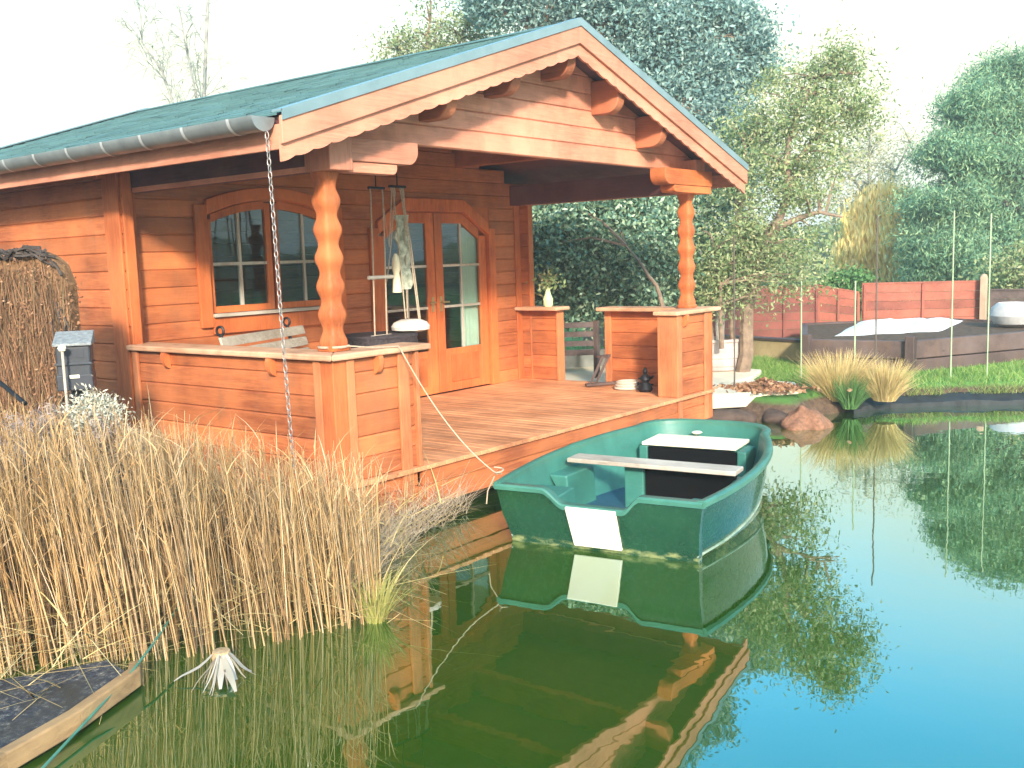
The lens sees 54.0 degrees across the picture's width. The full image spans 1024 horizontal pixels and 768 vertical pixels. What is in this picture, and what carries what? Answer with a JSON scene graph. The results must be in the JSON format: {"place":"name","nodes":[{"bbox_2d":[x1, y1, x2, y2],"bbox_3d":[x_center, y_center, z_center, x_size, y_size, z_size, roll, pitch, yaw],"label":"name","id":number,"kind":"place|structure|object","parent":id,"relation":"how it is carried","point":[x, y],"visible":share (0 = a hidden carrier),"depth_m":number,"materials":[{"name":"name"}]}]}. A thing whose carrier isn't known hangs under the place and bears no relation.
{"place":"outdoors","nodes":[
{"label":"outdoors","id":0,"kind":"place"},
{"bbox_2d":[0,405,1023,767],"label":"pond water","id":1,"kind":"structure","parent":0,"point":[850,595],"depth_m":4.80,"materials":[{"name":"green liquid"}]},
{"bbox_2d":[0,660,142,767],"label":"landing board","id":2,"kind":"object","parent":1,"relation":"on","point":[38,726],"visible":0.91,"depth_m":4.21,"materials":[{"name":"wood"}]},
{"bbox_2d":[41,568,206,767],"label":"garden hose","id":3,"kind":"object","parent":2,"relation":"on","point":[63,745],"visible":0.72,"depth_m":4.17,"materials":[{"name":"teal rubber"}]},
{"bbox_2d":[46,375,135,549],"bbox_3d":[-2.505,0.527,6.128,0.495,1.171,0.495,4,9,38],"label":"silver plant","id":4,"kind":"object","parent":1,"relation":"on","point":[84,400],"visible":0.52,"depth_m":6.03,"materials":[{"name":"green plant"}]},
{"bbox_2d":[174,647,255,694],"bbox_3d":[-1.326,1.311,4.555,0.332,0.130,0.296,4,9,38],"label":"flower","id":5,"kind":"object","parent":1,"relation":"on","point":[222,661],"visible":1,"depth_m":4.59,"materials":[{"name":"white plant"}]},
{"bbox_2d":[0,386,504,723],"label":"reed bed","id":6,"kind":"object","parent":1,"relation":"in","point":[166,520],"visible":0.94,"depth_m":5.06,"materials":[{"name":"plant"}]},
{"bbox_2d":[0,380,27,405],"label":"dark pole","id":7,"kind":"object","parent":6,"relation":"on","point":[9,390],"visible":1,"depth_m":5.79,"materials":[{"name":"black metal"}]},
{"bbox_2d":[341,566,416,623],"bbox_3d":[-0.695,1.107,5.263,0.437,0.278,0.514,-4,7,-17],"label":"grass tuft","id":8,"kind":"object","parent":1,"relation":"on","point":[382,614],"visible":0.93,"depth_m":5.25,"materials":[{"name":"yellow plant"}]},
{"bbox_2d":[293,468,498,600],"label":"dry stems","id":9,"kind":"object","parent":1,"relation":"on","point":[411,535],"visible":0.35,"depth_m":6.66,"materials":[{"name":"beige plant"}]},
{"bbox_2d":[493,418,772,563],"bbox_3d":[1.088,0.757,7.306,1.591,0.629,2.436,2,8,29],"label":"rowing boat","id":10,"kind":"object","parent":1,"relation":"on","point":[683,490],"visible":0.95,"depth_m":6.95,"materials":[{"name":"green plastic"}]},
{"bbox_2d":[733,235,734,386],"bbox_3d":[2.553,-0.629,11.534,0.017,2.150,0.017,4,9,38],"label":"garden cane","id":11,"kind":"object","parent":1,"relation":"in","point":[734,299],"visible":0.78,"depth_m":11.48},
{"bbox_2d":[800,281,801,378],"bbox_3d":[3.628,-0.505,12.598,0.017,1.570,0.017,4,9,38],"label":"garden cane","id":12,"kind":"object","parent":1,"relation":"in","point":[801,336],"visible":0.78,"depth_m":12.59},
{"bbox_2d":[781,405,833,430],"bbox_3d":[3.087,0.415,10.636,0.559,0.386,0.600,4,9,38],"label":"boulder","id":13,"kind":"object","parent":1,"relation":"in","point":[800,417],"visible":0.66,"depth_m":10.49,"materials":[{"name":"stone"}]},
{"bbox_2d":[854,281,855,358],"bbox_3d":[3.993,-0.408,11.698,0.017,1.579,0.017,4,9,38],"label":"garden cane","id":14,"kind":"object","parent":1,"relation":"in","point":[855,321],"visible":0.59,"depth_m":11.65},
{"bbox_2d":[875,215,877,376],"bbox_3d":[4.296,-0.812,11.845,0.017,2.323,0.017,4,9,38],"label":"garden cane","id":15,"kind":"object","parent":1,"relation":"in","point":[876,289],"visible":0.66,"depth_m":11.80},
{"bbox_2d":[950,210,954,375],"bbox_3d":[5.324,-0.902,12.147,0.017,2.362,0.017,4,9,38],"label":"garden cane","id":16,"kind":"object","parent":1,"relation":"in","point":[952,292],"visible":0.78,"depth_m":12.12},
{"bbox_2d":[986,213,991,374],"bbox_3d":[5.765,-0.892,12.144,0.017,2.314,0.017,4,9,38],"label":"garden cane","id":17,"kind":"object","parent":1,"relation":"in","point":[989,292],"visible":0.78,"depth_m":12.12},
{"bbox_2d":[0,0,1023,244],"label":"sky","id":18,"kind":"structure","parent":0,"point":[52,80],"materials":[{"name":"white"}]},
{"bbox_2d":[4,252,1023,585],"bbox_3d":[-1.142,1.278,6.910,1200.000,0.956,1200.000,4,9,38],"label":"ground","id":19,"kind":"structure","parent":0,"point":[812,398],"depth_m":11.82,"materials":[{"name":"green plant"}]},
{"bbox_2d":[0,245,86,517],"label":"heather screen","id":20,"kind":"object","parent":19,"relation":"on","point":[39,303],"visible":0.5,"depth_m":6.59,"materials":[{"name":"brown plant"}]},
{"bbox_2d":[0,396,124,556],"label":"dry shrub","id":21,"kind":"object","parent":19,"relation":"on","point":[41,421],"visible":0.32,"depth_m":5.86,"materials":[{"name":"grey plant"}]},
{"bbox_2d":[57,344,74,489],"bbox_3d":[-2.688,0.426,6.125,0.049,1.340,0.050,4,9,38],"label":"knobbed stake","id":22,"kind":"object","parent":19,"relation":"in","point":[61,348],"visible":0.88,"depth_m":6.06,"materials":[{"name":"grey wood"}]},
{"bbox_2d":[52,330,96,481],"bbox_3d":[-2.698,0.422,6.316,0.224,1.502,0.230,-4,7,-17],"label":"garden box","id":23,"kind":"object","parent":19,"relation":"on","point":[79,360],"visible":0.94,"depth_m":6.17,"materials":[{"name":"grey plastic"}]},
{"bbox_2d":[77,418,162,567],"bbox_3d":[-2.348,0.638,6.047,0.512,0.962,0.543,4,9,38],"label":"dry shrub","id":24,"kind":"object","parent":19,"relation":"on","point":[115,455],"visible":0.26,"depth_m":5.94,"materials":[{"name":"grey plant"}]},
{"bbox_2d":[92,0,248,105],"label":"bare birch","id":25,"kind":"object","parent":19,"relation":"on","point":[190,71],"visible":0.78,"depth_m":20.97,"materials":[{"name":"beige plant"}]},
{"bbox_2d":[0,17,748,527],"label":"log cabin","id":26,"kind":"object","parent":19,"relation":"on","point":[152,229],"visible":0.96,"depth_m":8.41,"materials":[{"name":"orange wood"}]},
{"bbox_2d":[215,317,309,348],"bbox_3d":[-1.877,-0.048,8.497,0.566,0.992,1.360,0,7,16],"label":"garden bench","id":27,"kind":"object","parent":26,"relation":"on","point":[290,341],"visible":0.36,"depth_m":8.58,"materials":[{"name":"grey wood"}]},
{"bbox_2d":[192,188,346,333],"bbox_3d":[-2.160,-1.134,9.101,0.135,1.260,1.650,4,9,38],"label":"window","id":28,"kind":"structure","parent":26,"relation":"in","point":[208,210],"depth_m":8.91,"materials":[{"name":"orange wood"}]},
{"bbox_2d":[265,131,295,472],"bbox_3d":[-1.372,-0.465,5.955,0.065,2.028,0.028,-2,7,-1],"label":"rain chain","id":29,"kind":"object","parent":26,"relation":"hanging from","point":[282,334],"visible":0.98,"depth_m":5.94,"materials":[{"name":"metal"}]},
{"bbox_2d":[367,175,393,335],"bbox_3d":[-1.150,-1.330,8.633,0.040,1.900,0.290,4,9,38],"label":"rope swing","id":30,"kind":"object","parent":26,"relation":"hanging from","point":[373,277],"visible":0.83,"depth_m":8.64,"materials":[{"name":"brown"}]},
{"bbox_2d":[345,331,417,347],"bbox_3d":[-1.167,-0.042,8.963,0.690,0.820,0.690,4,9,38],"label":"round table","id":31,"kind":"object","parent":26,"relation":"on","point":[363,339],"visible":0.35,"depth_m":8.65,"materials":[{"name":"wood"}]},
{"bbox_2d":[384,172,429,332],"bbox_3d":[-0.950,-1.440,8.892,0.368,1.958,0.347,-3,7,-5],"label":"hanging chair","id":32,"kind":"object","parent":26,"relation":"hanging from","point":[402,259],"visible":0.99,"depth_m":8.90,"materials":[{"name":"fabric"}]},
{"bbox_2d":[379,212,439,395],"bbox_3d":[-1.079,-0.815,10.514,0.098,1.943,0.857,4,9,38],"label":"door","id":33,"kind":"structure","parent":26,"relation":"in","point":[428,360],"depth_m":10.74,"materials":[{"name":"orange wood"}]},
{"bbox_2d":[318,344,503,503],"bbox_3d":[-0.669,0.265,6.781,1.225,1.090,0.266,-1,7,3],"label":"mooring rope","id":34,"kind":"object","parent":26,"relation":"attached to","point":[348,346],"visible":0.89,"depth_m":6.74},
{"bbox_2d":[432,213,489,392],"bbox_3d":[-0.541,-0.918,11.194,0.098,1.943,0.857,4,9,38],"label":"door","id":35,"kind":"structure","parent":26,"relation":"in","point":[462,367],"depth_m":11.19,"materials":[{"name":"orange wood"}]},
{"bbox_2d":[461,228,478,345],"bbox_3d":[-0.483,-0.903,11.406,0.032,1.720,0.290,4,9,38],"label":"curtain","id":36,"kind":"object","parent":26,"relation":"hanging from","point":[469,273],"visible":0.5,"depth_m":11.39,"materials":[{"name":"beige fabric"}]},
{"bbox_2d":[526,264,565,306],"bbox_3d":[0.395,-1.155,11.720,0.477,0.503,0.385,-1,7,6],"label":"plant vase","id":37,"kind":"object","parent":26,"relation":"on","point":[547,297],"visible":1,"depth_m":11.71,"materials":[{"name":"white glass"}]},
{"bbox_2d":[585,354,615,386],"bbox_3d":[0.971,-0.151,11.207,0.387,0.348,0.179,-4,8,-19],"label":"boot rack","id":38,"kind":"object","parent":26,"relation":"on","point":[597,383],"visible":0.93,"depth_m":11.16,"materials":[{"name":"brown wood"}]},
{"bbox_2d":[614,379,639,389],"bbox_3d":[1.255,0.006,10.882,0.291,0.088,0.330,4,9,38],"label":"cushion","id":39,"kind":"object","parent":26,"relation":"on","point":[627,384],"visible":0.9,"depth_m":10.77,"materials":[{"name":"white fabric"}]},
{"bbox_2d":[637,367,653,391],"bbox_3d":[1.404,-0.050,10.604,0.175,0.262,0.179,4,9,38],"label":"garden ornament","id":40,"kind":"object","parent":26,"relation":"on","point":[645,378],"visible":1,"depth_m":10.56,"materials":[{"name":"black metal"}]},
{"bbox_2d":[353,0,512,63],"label":"ragged tree","id":41,"kind":"object","parent":19,"relation":"on","point":[398,44],"visible":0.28,"depth_m":19.34,"materials":[{"name":"green plant"}]},
{"bbox_2d":[564,320,599,377],"bbox_3d":[0.856,-0.422,13.216,0.572,0.830,0.417,-2,7,0],"label":"slatted bench","id":42,"kind":"object","parent":19,"relation":"on","point":[595,344],"visible":0.55,"depth_m":13.02,"materials":[{"name":"grey wood"}]},
{"bbox_2d":[565,348,604,367],"bbox_3d":[0.981,-0.323,14.436,0.951,0.340,0.150,-3,7,-12],"label":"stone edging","id":43,"kind":"object","parent":19,"relation":"on","point":[577,361],"visible":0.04,"depth_m":14.36,"materials":[{"name":"beige stone"}]},
{"bbox_2d":[447,0,811,347],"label":"tall evergreen tree","id":44,"kind":"object","parent":19,"relation":"on","point":[689,56],"visible":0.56,"depth_m":17.51,"materials":[{"name":"green plant"}]},
{"bbox_2d":[532,144,763,347],"bbox_3d":[1.351,-2.161,14.098,4.051,4.064,4.112,4,9,38],"label":"evergreen shrub","id":45,"kind":"object","parent":19,"relation":"on","point":[618,252],"visible":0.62,"depth_m":13.26,"materials":[{"name":"green plant"}]},
{"bbox_2d":[696,287,746,335],"bbox_3d":[3.208,-1.162,17.636,1.907,1.045,0.069,0,7,11],"label":"garden fence","id":46,"kind":"object","parent":19,"relation":"on","point":[737,325],"depth_m":17.53,"materials":[{"name":"wood"}]},
{"bbox_2d":[708,409,756,421],"bbox_3d":[2.373,0.427,11.275,0.744,0.347,0.826,4,9,38],"label":"bank stone","id":47,"kind":"object","parent":19,"relation":"on","point":[734,415],"visible":0.34,"depth_m":10.98,"materials":[{"name":"brown stone"}]},
{"bbox_2d":[724,335,799,360],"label":"wall","id":48,"kind":"structure","parent":19,"relation":"on","point":[785,348],"depth_m":15.11,"materials":[{"name":"beige stone"}]},
{"bbox_2d":[746,408,786,423],"bbox_3d":[2.877,0.430,11.217,0.885,0.396,0.679,4,9,38],"label":"bank stone","id":49,"kind":"object","parent":19,"relation":"on","point":[773,416],"visible":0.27,"depth_m":10.89,"materials":[{"name":"stone"}]},
{"bbox_2d":[713,218,842,287],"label":"distant hedge","id":50,"kind":"object","parent":19,"relation":"on","point":[827,236],"visible":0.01,"depth_m":42.81,"materials":[{"name":"green plant"}]},
{"bbox_2d":[753,284,817,338],"bbox_3d":[4.713,-1.183,17.403,1.145,1.048,0.069,-1,7,5],"label":"garden fence","id":51,"kind":"object","parent":19,"relation":"on","point":[784,324],"visible":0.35,"depth_m":17.40,"materials":[{"name":"red wood"}]},
{"bbox_2d":[656,0,922,371],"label":"olive tree","id":52,"kind":"object","parent":19,"relation":"on","point":[754,260],"visible":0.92,"depth_m":13.09,"materials":[{"name":"green plant"}]},
{"bbox_2d":[564,346,1023,395],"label":"grass","id":53,"kind":"structure","parent":19,"relation":"on","point":[783,365],"depth_m":12.76,"materials":[{"name":"green plant"}]},
{"bbox_2d":[789,347,888,401],"bbox_3d":[3.764,-0.116,11.565,1.225,0.607,1.342,4,9,38],"label":"grass clump","id":54,"kind":"object","parent":19,"relation":"on","point":[819,376],"visible":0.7,"depth_m":11.43,"materials":[{"name":"beige plant"}]},
{"bbox_2d":[818,285,859,321],"bbox_3d":[5.618,-1.198,17.294,0.694,1.047,0.069,-1,7,10],"label":"garden fence","id":55,"kind":"object","parent":19,"relation":"on","point":[836,308],"visible":0.56,"depth_m":17.27,"materials":[{"name":"red wood"}]},
{"bbox_2d":[807,261,883,314],"bbox_3d":[6.311,-1.622,19.014,1.528,1.420,1.359,4,9,38],"label":"garden bush","id":56,"kind":"object","parent":19,"relation":"on","point":[849,277],"visible":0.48,"depth_m":18.78,"materials":[{"name":"green plant"}]},
{"bbox_2d":[823,170,920,309],"bbox_3d":[9.444,-3.681,26.030,2.923,3.756,2.674,-2,7,-1],"label":"yellow willow","id":57,"kind":"object","parent":19,"relation":"on","point":[857,244],"visible":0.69,"depth_m":25.37,"materials":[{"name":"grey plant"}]},
{"bbox_2d":[811,101,941,237],"bbox_3d":[9.727,-4.745,26.909,3.923,5.456,3.337,-6,8,-30],"label":"pale twiggy tree","id":58,"kind":"object","parent":19,"relation":"on","point":[869,169],"visible":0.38,"depth_m":26.88,"materials":[{"name":"green plant"}]},
{"bbox_2d":[802,318,1023,371],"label":"raised bed","id":59,"kind":"object","parent":19,"relation":"on","point":[930,350],"visible":0.5,"depth_m":13.63,"materials":[{"name":"brown wood"}]},
{"bbox_2d":[836,317,961,335],"bbox_3d":[6.050,-0.909,15.539,1.615,0.084,3.158,2,8,26],"label":"bed cover","id":60,"kind":"object","parent":59,"relation":"on","point":[890,326],"visible":0.94,"depth_m":15.12,"materials":[{"name":"white fabric"}]},
{"bbox_2d":[989,302,1023,327],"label":"stone pot","id":61,"kind":"object","parent":59,"relation":"on","point":[1007,314],"visible":0.99,"depth_m":14.79,"materials":[{"name":"white stone"}]},
{"bbox_2d":[861,280,979,320],"bbox_3d":[7.008,-1.227,17.152,2.011,1.051,0.069,-1,7,6],"label":"garden fence","id":62,"kind":"object","parent":19,"relation":"on","point":[927,304],"visible":0.47,"depth_m":17.13,"materials":[{"name":"red wood"}]},
{"bbox_2d":[826,381,1023,398],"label":"bank grass","id":63,"kind":"structure","parent":19,"relation":"on","point":[988,390],"depth_m":11.81,"materials":[{"name":"green plant"}]},
{"bbox_2d":[844,356,925,401],"bbox_3d":[4.223,-0.064,11.362,0.981,0.504,0.963,-5,8,-26],"label":"grass clump","id":64,"kind":"object","parent":63,"relation":"on","point":[889,388],"visible":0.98,"depth_m":11.24,"materials":[{"name":"beige plant"}]},
{"bbox_2d":[834,392,1023,413],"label":"pond edge","id":65,"kind":"object","parent":19,"relation":"on","point":[955,399],"visible":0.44,"depth_m":11.66,"materials":[{"name":"black rubber"}]},
{"bbox_2d":[827,371,879,409],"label":"grass tuft","id":66,"kind":"object","parent":65,"relation":"on","point":[851,400],"visible":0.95,"depth_m":11.25,"materials":[{"name":"green plant"}]},
{"bbox_2d":[871,32,1023,317],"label":"pine tree","id":67,"kind":"object","parent":19,"relation":"on","point":[978,158],"visible":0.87,"depth_m":21.51,"materials":[{"name":"green plant"}]},
{"bbox_2d":[979,274,987,319],"bbox_3d":[7.943,-1.230,16.926,0.100,1.254,0.100,4,9,38],"label":"fence post","id":68,"kind":"object","parent":19,"relation":"on","point":[983,296],"visible":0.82,"depth_m":16.86,"materials":[{"name":"beige wood"}]},
{"bbox_2d":[958,231,1023,295],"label":"straggly bush","id":69,"kind":"object","parent":19,"relation":"on","point":[1012,270],"visible":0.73,"depth_m":18.39,"materials":[{"name":"green plant"}]},
{"bbox_2d":[989,289,1023,319],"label":"garden fence","id":70,"kind":"object","parent":19,"relation":"on","point":[1006,295],"visible":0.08,"depth_m":17.01,"materials":[{"name":"brown wood"}]},
{"bbox_2d":[565,366,801,408],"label":"path","id":71,"kind":"structure","parent":0,"point":[723,398],"depth_m":12.31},
{"bbox_2d":[699,250,739,371],"bbox_3d":[2.760,-0.989,13.443,0.667,1.601,0.667,4,9,38],"label":"planter pot","id":72,"kind":"object","parent":71,"relation":"on","point":[722,360],"visible":0.46,"depth_m":13.24,"materials":[{"name":"white ceramic"}]},
{"bbox_2d":[713,376,851,394],"bbox_3d":[3.026,0.004,11.470,1.617,0.166,1.194,4,9,38],"label":"leaf heap","id":73,"kind":"object","parent":71,"relation":"on","point":[764,385],"visible":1,"depth_m":11.42,"materials":[{"name":"brown plant"}]}
]}

